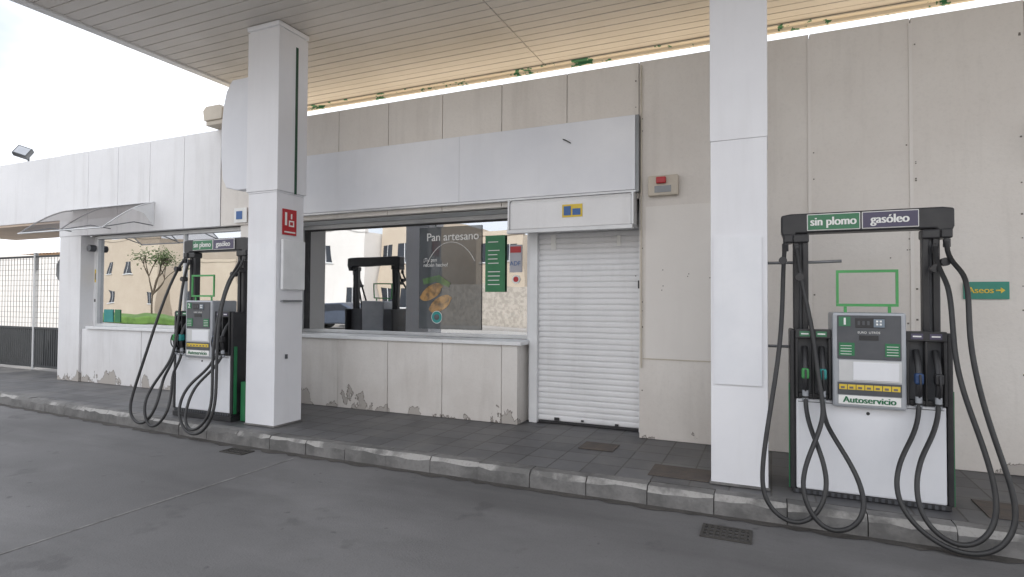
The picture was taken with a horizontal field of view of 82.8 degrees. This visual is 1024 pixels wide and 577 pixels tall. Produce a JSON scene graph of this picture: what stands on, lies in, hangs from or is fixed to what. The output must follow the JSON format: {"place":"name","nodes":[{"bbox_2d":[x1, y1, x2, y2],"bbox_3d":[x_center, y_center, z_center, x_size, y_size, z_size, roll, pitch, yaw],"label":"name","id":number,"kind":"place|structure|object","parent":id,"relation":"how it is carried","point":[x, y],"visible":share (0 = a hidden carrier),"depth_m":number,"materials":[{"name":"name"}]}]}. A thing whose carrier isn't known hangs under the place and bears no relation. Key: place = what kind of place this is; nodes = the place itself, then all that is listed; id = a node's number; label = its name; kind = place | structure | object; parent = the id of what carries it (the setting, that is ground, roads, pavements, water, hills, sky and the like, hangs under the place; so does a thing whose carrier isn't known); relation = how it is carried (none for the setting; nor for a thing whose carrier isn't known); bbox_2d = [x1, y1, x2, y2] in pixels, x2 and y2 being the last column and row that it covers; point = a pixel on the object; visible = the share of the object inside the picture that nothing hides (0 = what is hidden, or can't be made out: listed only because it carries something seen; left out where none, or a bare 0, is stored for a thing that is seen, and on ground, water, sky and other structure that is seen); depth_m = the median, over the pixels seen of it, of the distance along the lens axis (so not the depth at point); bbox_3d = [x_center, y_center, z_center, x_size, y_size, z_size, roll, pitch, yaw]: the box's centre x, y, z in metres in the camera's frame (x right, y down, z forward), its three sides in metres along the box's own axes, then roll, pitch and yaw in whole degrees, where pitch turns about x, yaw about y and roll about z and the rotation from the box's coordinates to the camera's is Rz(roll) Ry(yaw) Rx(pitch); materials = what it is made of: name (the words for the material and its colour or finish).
{"place":"outdoors","nodes":[
{"label":"outdoors","id":0,"kind":"place"},
{"bbox_2d":[0,221,59,239],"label":"portal soffit","id":1,"kind":"structure","parent":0,"point":[8,232],"depth_m":11.93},
{"bbox_2d":[0,156,60,225],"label":"portal beam","id":2,"kind":"structure","parent":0,"point":[29,192],"depth_m":10.92,"materials":[{"name":"white metal"}]},
{"bbox_2d":[12,145,33,160],"bbox_3d":[-9.425,-2.583,11.190,0.313,0.378,0.189,1,-1,-11],"label":"floodlight","id":3,"kind":"object","parent":2,"relation":"on","point":[22,152],"visible":0.85,"depth_m":11.15,"materials":[{"name":"metal"}]},
{"bbox_2d":[97,227,225,235],"bbox_3d":[-6.249,-1.672,9.831,4.080,1.450,0.099,0,-1,24],"label":"white wall backing","id":4,"kind":"object","parent":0,"point":[161,231],"depth_m":9.66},
{"bbox_2d":[303,209,507,225],"bbox_3d":[-1.524,-0.989,7.973,3.940,0.068,0.379,0,-1,24],"label":"window soffit","id":5,"kind":"structure","parent":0,"point":[438,215],"depth_m":7.83,"materials":[{"name":"grey metal"}]},
{"bbox_2d":[0,405,1023,576],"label":"ground","id":6,"kind":"structure","parent":0,"point":[297,516],"depth_m":4.09,"materials":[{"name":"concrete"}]},
{"bbox_2d":[0,253,59,327],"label":"yard wall","id":7,"kind":"structure","parent":6,"relation":"on","point":[12,287],"depth_m":17.08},
{"bbox_2d":[26,252,59,254],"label":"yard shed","id":8,"kind":"structure","parent":6,"relation":"on","point":[54,253],"depth_m":20.49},
{"bbox_2d":[219,447,254,454],"bbox_3d":[-2.897,1.714,6.115,0.320,0.010,0.170,0,-1,24],"label":"drain grate","id":9,"kind":"object","parent":6,"relation":"on","point":[236,451],"visible":1,"depth_m":6.10,"materials":[{"name":"grey metal"}]},
{"bbox_2d":[0,391,1023,559],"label":"kerb","id":10,"kind":"structure","parent":6,"relation":"on","point":[885,525],"depth_m":4.84,"materials":[{"name":"concrete"}]},
{"bbox_2d":[0,403,1023,562],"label":"gutter dirt","id":11,"kind":"structure","parent":6,"relation":"on","point":[920,547],"depth_m":4.75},
{"bbox_2d":[699,523,752,544],"bbox_3d":[1.480,1.690,4.008,0.330,0.010,0.240,0,-1,24],"label":"drain grate","id":12,"kind":"object","parent":6,"relation":"on","point":[727,532],"visible":1,"depth_m":4.00,"materials":[{"name":"grey metal"}]},
{"bbox_2d":[0,364,1023,528],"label":"pavement","id":13,"kind":"structure","parent":0,"point":[556,446],"depth_m":6.04,"materials":[{"name":"tile"}]},
{"bbox_2d":[0,253,59,368],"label":"metal gate","id":14,"kind":"structure","parent":13,"relation":"on","point":[34,346],"depth_m":12.00,"materials":[{"name":"grey metal"}]},
{"bbox_2d":[56,259,59,279],"bbox_3d":[-9.254,0.491,12.034,0.573,2.350,0.078,0,-1,24],"label":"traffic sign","id":15,"kind":"object","parent":13,"relation":"on","point":[58,268],"visible":0.05,"depth_m":12.10,"materials":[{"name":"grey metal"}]},
{"bbox_2d":[57,236,93,380],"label":"pier","id":16,"kind":"structure","parent":13,"relation":"on","point":[76,278],"depth_m":10.34,"materials":[{"name":"white paint"}]},
{"bbox_2d":[59,130,222,236],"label":"white wall panels","id":17,"kind":"object","parent":16,"relation":"on","point":[177,180],"visible":0.93,"depth_m":9.56,"materials":[{"name":"white metal"}]},
{"bbox_2d":[17,201,153,234],"bbox_3d":[-6.990,-1.152,9.512,2.222,0.533,0.824,0,-1,24],"label":"door awning","id":18,"kind":"object","parent":17,"relation":"attached to","point":[147,210],"depth_m":9.37,"materials":[{"name":"plastic"}]},
{"bbox_2d":[203,104,223,129],"bbox_3d":[-4.412,-2.586,8.777,0.417,0.290,0.270,0,-1,24],"label":"wall lantern","id":19,"kind":"object","parent":17,"relation":"on","point":[213,116],"depth_m":8.66,"materials":[{"name":"beige plastic"}]},
{"bbox_2d":[93,237,96,325],"bbox_3d":[-7.389,0.358,10.518,0.178,2.569,0.280,0,-1,24],"label":"window frame","id":20,"kind":"object","parent":13,"relation":"on","point":[94,282],"visible":0.07,"depth_m":10.42,"materials":[{"name":"white paint"}]},
{"bbox_2d":[87,245,96,251],"bbox_3d":[-7.430,-0.712,10.316,0.120,0.120,0.170,0,-1,24],"label":"security camera","id":21,"kind":"object","parent":20,"relation":"attached to","point":[91,248],"visible":0.98,"depth_m":10.25,"materials":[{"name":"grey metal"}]},
{"bbox_2d":[129,237,247,434],"bbox_3d":[-3.794,0.511,7.093,1.466,2.284,0.905,0,-1,24],"label":"fuel pump","id":22,"kind":"object","parent":13,"relation":"on","point":[208,353],"visible":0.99,"depth_m":7.05,"materials":[{"name":"white metal"}]},
{"bbox_2d":[187,329,209,341],"bbox_3d":[-3.813,0.570,7.056,0.390,0.150,0.005,0,-1,24],"label":"ticket window frame","id":23,"kind":"structure","parent":22,"relation":"in","point":[189,331],"depth_m":7.10,"materials":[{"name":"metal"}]},
{"bbox_2d":[192,330,207,340],"bbox_3d":[-3.781,0.570,7.036,0.285,0.130,0.003,0,-1,24],"label":"ticket window","id":24,"kind":"structure","parent":22,"relation":"in","point":[197,335],"depth_m":7.03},
{"bbox_2d":[240,381,245,421],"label":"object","id":25,"kind":"object","parent":13,"relation":"on","point":[243,401],"visible":0.24,"depth_m":6.92,"materials":[{"name":"green plastic"}]},
{"bbox_2d":[244,419,301,427],"bbox_3d":[-2.822,1.577,6.868,0.469,0.020,0.444,0,-1,24],"label":"foot","id":26,"kind":"object","parent":13,"relation":"on","point":[273,426],"visible":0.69,"depth_m":6.69},
{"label":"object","id":27,"kind":"object","parent":26,"relation":"on","visible":0},
{"bbox_2d":[245,192,303,425],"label":"cladding","id":28,"kind":"structure","parent":27,"relation":"attached to","point":[273,388],"depth_m":6.73,"materials":[{"name":"white metal"}]},
{"bbox_2d":[247,242,274,350],"bbox_3d":[-2.900,0.092,6.707,0.415,1.240,0.002,0,-1,24],"label":"repair sheet","id":29,"kind":"object","parent":28,"relation":"attached to","point":[261,291],"visible":1,"depth_m":6.70,"materials":[{"name":"white metal"}]},
{"bbox_2d":[282,208,296,235],"bbox_3d":[-2.605,-0.774,6.801,0.013,0.300,0.210,0,-1,24],"label":"fire hose sign","id":30,"kind":"object","parent":28,"relation":"attached to","point":[289,220],"visible":1,"depth_m":6.79,"materials":[{"name":"red paint"}]},
{"bbox_2d":[280,300,301,301],"bbox_3d":[-2.584,0.146,6.808,0.040,0.020,0.300,0,-1,24],"label":"bracket","id":31,"kind":"object","parent":28,"relation":"attached to","point":[290,300],"visible":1,"depth_m":6.77,"materials":[{"name":"grey metal"}]},
{"bbox_2d":[280,239,304,289],"bbox_3d":[-2.571,-0.274,6.817,0.040,0.580,0.350,0,-1,24],"label":"junction cabinet","id":32,"kind":"object","parent":28,"relation":"attached to","point":[292,277],"visible":1,"depth_m":6.78,"materials":[{"name":"white metal"}]},
{"bbox_2d":[248,26,305,197],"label":"cladding","id":33,"kind":"structure","parent":27,"relation":"attached to","point":[275,190],"depth_m":6.77,"materials":[{"name":"white metal"}]},
{"bbox_2d":[246,27,307,195],"bbox_3d":[-2.802,-2.062,6.947,0.488,1.880,0.456,0,-1,24],"label":"sleeve","id":34,"kind":"object","parent":33,"relation":"on","point":[271,109],"visible":0.86,"depth_m":6.76,"materials":[{"name":"white metal"}]},
{"bbox_2d":[221,77,247,191],"bbox_3d":[-3.328,-1.900,7.199,0.640,1.380,0.120,0,-1,24],"label":"blank advertising sign","id":35,"kind":"object","parent":34,"relation":"attached to","point":[234,145],"visible":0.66,"depth_m":7.17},
{"bbox_2d":[248,20,308,41],"bbox_3d":[-2.798,-3.050,6.970,0.505,0.055,0.480,0,-1,24],"label":"capital","id":36,"kind":"object","parent":34,"relation":"on","point":[278,23],"visible":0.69,"depth_m":6.78,"materials":[{"name":"white metal"}]},
{"bbox_2d":[294,47,298,194],"bbox_3d":[-2.557,-1.987,6.888,0.006,1.750,0.035,0,-1,24],"label":"dark vertical groove","id":37,"kind":"object","parent":34,"relation":"attached to","point":[296,121],"visible":1,"depth_m":6.88,"materials":[{"name":"plastic"}]},
{"bbox_2d":[10,0,975,111],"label":"gas station canopy","id":38,"kind":"object","parent":27,"relation":"on","point":[360,51],"visible":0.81,"depth_m":6.93,"materials":[{"name":"white metal"}]},
{"bbox_2d":[81,328,519,424],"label":"wall panels","id":39,"kind":"object","parent":13,"relation":"on","point":[477,382],"depth_m":7.60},
{"bbox_2d":[85,326,173,331],"bbox_3d":[-5.734,0.676,9.483,3.665,0.044,0.210,0,-1,24],"label":"window sill","id":40,"kind":"structure","parent":39,"relation":"on","point":[131,328],"depth_m":9.69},
{"bbox_2d":[302,332,528,345],"bbox_3d":[-1.560,0.660,7.771,3.845,0.044,0.475,0,-1,24],"label":"window sill","id":41,"kind":"structure","parent":39,"relation":"on","point":[487,341],"depth_m":7.46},
{"bbox_2d":[104,227,501,338],"bbox_3d":[-2.836,0.313,10.348,8.400,2.701,3.590,0,-1,24],"label":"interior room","id":42,"kind":"object","parent":13,"relation":"on","point":[228,227],"visible":0.01,"depth_m":10.59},
{"bbox_2d":[302,214,527,338],"bbox_3d":[-1.467,-0.152,8.080,3.770,1.592,0.100,0,-1,24],"label":"window frame","id":43,"kind":"object","parent":13,"relation":"on","point":[431,220],"visible":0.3,"depth_m":7.97,"materials":[{"name":"grey metal"}]},
{"bbox_2d":[304,219,507,328],"bbox_3d":[-1.471,-0.145,8.070,3.670,1.488,0.019,0,-1,24],"label":"window gasket","id":44,"kind":"object","parent":43,"relation":"attached to","point":[306,290],"depth_m":8.77,"materials":[{"name":"black rubber"}]},
{"bbox_2d":[309,221,526,334],"bbox_3d":[-1.466,-0.145,8.083,3.670,1.490,0.006,0,-1,24],"label":"window glass","id":45,"kind":"object","parent":43,"relation":"in","point":[364,279],"visible":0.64,"depth_m":8.24,"materials":[{"name":"clear glass"}]},
{"bbox_2d":[510,245,521,283],"bbox_3d":[0.047,-0.310,7.400,0.170,0.495,0.010,0,-1,24],"label":"window sticker","id":46,"kind":"object","parent":45,"relation":"attached to","point":[515,258],"depth_m":7.40,"materials":[{"name":"white plastic"}]},
{"bbox_2d":[419,225,481,329],"bbox_3d":[-0.839,-0.143,7.781,0.960,1.380,0.015,0,-1,24],"label":"bakery poster","id":47,"kind":"object","parent":43,"relation":"attached to","point":[450,276],"visible":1,"depth_m":7.78,"materials":[{"name":"clear plastic"}]},
{"bbox_2d":[485,235,504,291],"bbox_3d":[-0.218,-0.322,7.492,0.280,0.730,0.010,0,-1,24],"label":"opening hours sign","id":48,"kind":"object","parent":43,"relation":"attached to","point":[494,263],"visible":1,"depth_m":7.49,"materials":[{"name":"green plastic"}]},
{"bbox_2d":[527,233,529,339],"bbox_3d":[0.271,-0.162,7.255,0.073,1.593,0.215,0,-1,24],"label":"window jamb","id":49,"kind":"object","parent":43,"relation":"attached to","point":[528,282],"depth_m":7.16,"materials":[{"name":"white metal"}]},
{"bbox_2d":[229,199,638,226],"bbox_3d":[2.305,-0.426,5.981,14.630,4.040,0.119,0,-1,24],"label":"wall joint backing","id":50,"kind":"object","parent":13,"relation":"on","point":[399,215],"depth_m":7.70,"materials":[{"name":"grey metal"}]},
{"bbox_2d":[519,345,527,423],"bbox_3d":[-3.662,1.159,8.761,8.375,0.929,0.363,0,-1,24],"label":"wall backing","id":51,"kind":"object","parent":13,"relation":"on","point":[523,383],"depth_m":7.00,"materials":[{"name":"beige paint"}]},
{"bbox_2d":[95,227,240,328],"bbox_3d":[-5.689,-0.141,9.598,3.660,1.592,0.100,0,-1,24],"label":"window frame","id":52,"kind":"object","parent":51,"relation":"on","point":[98,277],"visible":0.48,"depth_m":9.96,"materials":[{"name":"white metal"}]},
{"bbox_2d":[100,231,240,325],"bbox_3d":[-5.688,-0.134,9.601,3.560,1.490,0.006,0,-1,24],"label":"window glass","id":53,"kind":"object","parent":52,"relation":"in","point":[137,273],"visible":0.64,"depth_m":9.76,"materials":[{"name":"clear glass"}]},
{"bbox_2d":[104,309,120,321],"bbox_3d":[-6.997,0.477,10.159,0.450,0.220,0.008,0,-1,24],"label":"window sticker","id":54,"kind":"object","parent":53,"relation":"attached to","point":[108,315],"depth_m":10.16,"materials":[{"name":"teal plastic"}]},
{"bbox_2d":[182,234,186,310],"bbox_3d":[-5.301,-0.135,9.437,0.040,1.488,0.080,0,-1,24],"label":"window mullion","id":55,"kind":"structure","parent":52,"relation":"attached to","point":[184,290],"depth_m":9.41},
{"bbox_2d":[241,225,247,236],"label":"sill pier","id":56,"kind":"structure","parent":51,"relation":"on","point":[244,230],"depth_m":8.68,"materials":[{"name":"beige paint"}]},
{"bbox_2d":[529,233,538,422],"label":"door posts","id":57,"kind":"object","parent":13,"relation":"on","point":[534,330],"depth_m":6.98,"materials":[{"name":"white metal"}]},
{"bbox_2d":[538,228,638,428],"bbox_3d":[0.880,0.420,6.772,1.214,2.307,0.015,0,-1,24],"label":"roller shutter","id":58,"kind":"object","parent":57,"relation":"attached to","point":[588,371],"visible":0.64,"depth_m":6.75,"materials":[{"name":"white metal"}]},
{"bbox_2d":[551,235,620,249],"bbox_3d":[0.855,-0.556,6.795,0.840,0.180,0.006,0,-1,24],"label":"shutter tape","id":59,"kind":"object","parent":58,"relation":"attached to","point":[553,242],"visible":1,"depth_m":6.94,"materials":[{"name":"white"}]},
{"bbox_2d":[539,419,638,430],"bbox_3d":[0.880,1.586,6.750,1.203,0.025,0.045,0,-1,24],"label":"shutter bottom bar","id":60,"kind":"object","parent":58,"relation":"attached to","point":[592,425],"visible":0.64,"depth_m":6.71,"materials":[{"name":"grey metal"}]},
{"bbox_2d":[554,280,638,425],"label":"shutter locks","id":61,"kind":"object","parent":58,"relation":"attached to","point":[556,418],"visible":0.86,"depth_m":6.75,"materials":[{"name":"black metal"}]},
{"bbox_2d":[578,441,618,451],"bbox_3d":[0.871,1.582,5.814,0.350,0.006,0.300,0,-1,24],"label":"manhole cover","id":62,"kind":"object","parent":13,"relation":"on","point":[598,446],"visible":1,"depth_m":5.80,"materials":[{"name":"metal"}]},
{"bbox_2d":[221,0,1023,475],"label":"beige wall panels","id":63,"kind":"object","parent":13,"relation":"on","point":[967,114],"visible":0.59,"depth_m":5.46,"materials":[{"name":"paint"}]},
{"bbox_2d":[234,207,246,222],"bbox_3d":[-4.040,-1.091,8.640,0.260,0.220,0.022,0,-1,24],"label":"video surveillance sign","id":64,"kind":"object","parent":63,"relation":"attached to","point":[240,215],"visible":1,"depth_m":8.63,"materials":[{"name":"white"}]},
{"bbox_2d":[304,115,634,213],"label":"white fascia panel","id":65,"kind":"structure","parent":63,"relation":"attached to","point":[596,155],"depth_m":6.93,"materials":[{"name":"white metal"}]},
{"bbox_2d":[303,190,636,216],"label":"fascia edge trim","id":66,"kind":"structure","parent":65,"relation":"attached to","point":[466,203],"depth_m":7.04,"materials":[{"name":"metal"}]},
{"bbox_2d":[635,114,639,192],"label":"fascia end trim","id":67,"kind":"structure","parent":65,"relation":"attached to","point":[637,153],"depth_m":6.19,"materials":[{"name":"grey metal"}]},
{"bbox_2d":[507,191,636,229],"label":"shutter box caps","id":68,"kind":"object","parent":63,"relation":"attached to","point":[633,208],"visible":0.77,"depth_m":6.18,"materials":[{"name":"white metal"}]},
{"bbox_2d":[562,203,581,216],"bbox_3d":[0.660,-0.857,6.374,0.230,0.140,0.014,0,-1,24],"label":"warning sticker","id":69,"kind":"object","parent":68,"relation":"attached to","point":[571,210],"visible":1,"depth_m":6.37,"materials":[{"name":"yellow"}]},
{"bbox_2d":[510,193,638,229],"bbox_3d":[0.697,-0.842,6.586,1.405,0.340,0.400,0,-1,24],"label":"shutter box","id":70,"kind":"object","parent":63,"relation":"attached to","point":[609,209],"visible":0.81,"depth_m":6.40,"materials":[{"name":"metal"}]},
{"bbox_2d":[507,224,633,233],"bbox_3d":[0.612,-0.653,6.411,1.450,0.044,0.060,0,-1,24],"label":"shutter box lip","id":71,"kind":"object","parent":70,"relation":"attached to","point":[579,228],"visible":1,"depth_m":6.36,"materials":[{"name":"white metal"}]},
{"bbox_2d":[640,65,641,367],"bbox_3d":[1.385,-0.781,6.223,0.018,3.250,0.017,0,-1,24],"label":"conduit","id":72,"kind":"object","parent":63,"relation":"attached to","point":[640,216],"visible":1,"depth_m":6.22,"materials":[{"name":"grey metal"}]},
{"bbox_2d":[648,174,678,196],"bbox_3d":[1.587,-1.083,6.097,0.310,0.210,0.119,0,-1,24],"label":"alarm siren box","id":73,"kind":"object","parent":63,"relation":"attached to","point":[664,185],"visible":1,"depth_m":6.06,"materials":[{"name":"beige paint"}]},
{"bbox_2d":[643,358,710,361],"bbox_3d":[1.746,0.747,6.042,0.770,0.010,0.002,0,-1,24],"label":"wall patch line","id":74,"kind":"object","parent":63,"relation":"attached to","point":[677,360],"visible":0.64,"depth_m":6.05,"materials":[{"name":"grey paint"}]},
{"bbox_2d":[645,203,710,360],"bbox_3d":[1.760,-0.068,6.059,0.730,1.620,0.004,0,-1,24],"label":"wall patch panel","id":75,"kind":"object","parent":63,"relation":"attached to","point":[678,306],"visible":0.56,"depth_m":6.07,"materials":[{"name":"beige paint"}]},
{"bbox_2d":[635,32,1023,390],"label":"screw holes","id":76,"kind":"object","parent":63,"relation":"attached to","point":[1019,34],"visible":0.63,"depth_m":5.24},
{"bbox_2d":[807,23,914,330],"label":"joint cover strips","id":77,"kind":"object","parent":63,"relation":"attached to","point":[910,166],"visible":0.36,"depth_m":5.27,"materials":[{"name":"beige paint"}]},
{"bbox_2d":[963,282,1009,298],"bbox_3d":[4.089,0.017,5.007,0.320,0.150,0.012,0,-1,24],"label":"restroom sign","id":78,"kind":"object","parent":63,"relation":"attached to","point":[990,290],"visible":0.98,"depth_m":5.00,"materials":[{"name":"green"}]},
{"bbox_2d":[648,464,710,481],"bbox_3d":[1.432,1.565,4.936,0.490,0.006,0.350,0,-1,24],"label":"manhole cover","id":79,"kind":"object","parent":13,"relation":"on","point":[686,473],"visible":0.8,"depth_m":4.92,"materials":[{"name":"metal"}]},
{"bbox_2d":[709,473,769,490],"bbox_3d":[1.872,1.555,4.756,0.444,0.020,0.444,0,-1,24],"label":"foot","id":80,"kind":"object","parent":13,"relation":"on","point":[736,485],"visible":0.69,"depth_m":4.57},
{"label":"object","id":81,"kind":"object","parent":80,"relation":"on","visible":0},
{"bbox_2d":[710,0,767,148],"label":"cladding","id":82,"kind":"structure","parent":81,"relation":"attached to","point":[738,72],"depth_m":4.63,"materials":[{"name":"white metal"}]},
{"bbox_2d":[710,137,768,487],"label":"cladding","id":83,"kind":"structure","parent":81,"relation":"attached to","point":[738,171],"depth_m":4.59,"materials":[{"name":"white metal"}]},
{"bbox_2d":[714,236,761,385],"bbox_3d":[1.784,0.175,4.590,0.355,1.170,0.014,0,-1,24],"label":"column panel","id":84,"kind":"object","parent":83,"relation":"attached to","point":[737,310],"visible":1,"depth_m":4.58,"materials":[{"name":"white metal"}]},
{"bbox_2d":[768,344,788,347],"bbox_3d":[2.213,0.477,4.806,0.170,0.023,0.024,0,-1,24],"label":"wall bar","id":85,"kind":"object","parent":83,"relation":"attached to","point":[783,346],"depth_m":4.80,"materials":[{"name":"grey metal"}]},
{"bbox_2d":[768,260,841,264],"bbox_3d":[2.385,-0.216,4.746,0.540,0.028,0.024,0,-1,24],"label":"wall bar","id":86,"kind":"object","parent":83,"relation":"attached to","point":[818,262],"depth_m":4.70,"materials":[{"name":"grey metal"}]},
{"bbox_2d":[760,207,1018,556],"bbox_3d":[2.608,0.542,4.237,1.462,2.284,0.895,0,-1,24],"label":"fuel pump","id":87,"kind":"object","parent":13,"relation":"on","point":[871,409],"visible":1,"depth_m":4.21,"materials":[{"name":"white metal"}]},
{"bbox_2d":[839,360,901,383],"bbox_3d":[2.591,0.601,4.204,0.390,0.150,0.005,0,-1,24],"label":"ticket window frame","id":88,"kind":"structure","parent":87,"relation":"in","point":[845,366],"depth_m":4.25,"materials":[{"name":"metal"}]},
{"bbox_2d":[853,362,898,381],"bbox_3d":[2.623,0.601,4.184,0.285,0.130,0.003,0,-1,24],"label":"ticket window","id":89,"kind":"structure","parent":87,"relation":"in","point":[889,372],"depth_m":4.18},
{"bbox_2d":[971,499,1023,521],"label":"manhole cover","id":90,"kind":"object","parent":13,"relation":"on","point":[986,508],"visible":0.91,"depth_m":4.08,"materials":[{"name":"grey metal"}]},
{"bbox_2d":[0,0,1023,253],"label":"sky","id":91,"kind":"structure","parent":0,"point":[65,88],"materials":[{"name":"white"}]},
{"bbox_2d":[528,344,528,419],"bbox_3d":[0.271,1.145,7.223,0.059,0.930,0.215,0,-1,24],"label":"window jamb","id":92,"kind":"object","parent":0,"point":[528,381],"depth_m":7.13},
{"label":"forecourt apron","id":93,"kind":"structure","parent":0,"visible":0},
{"bbox_2d":[0,458,294,554],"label":"concrete joint lines","id":94,"kind":"object","parent":93,"relation":"on","point":[135,509],"visible":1,"depth_m":4.37,"materials":[{"name":"grey concrete"}]}
]}

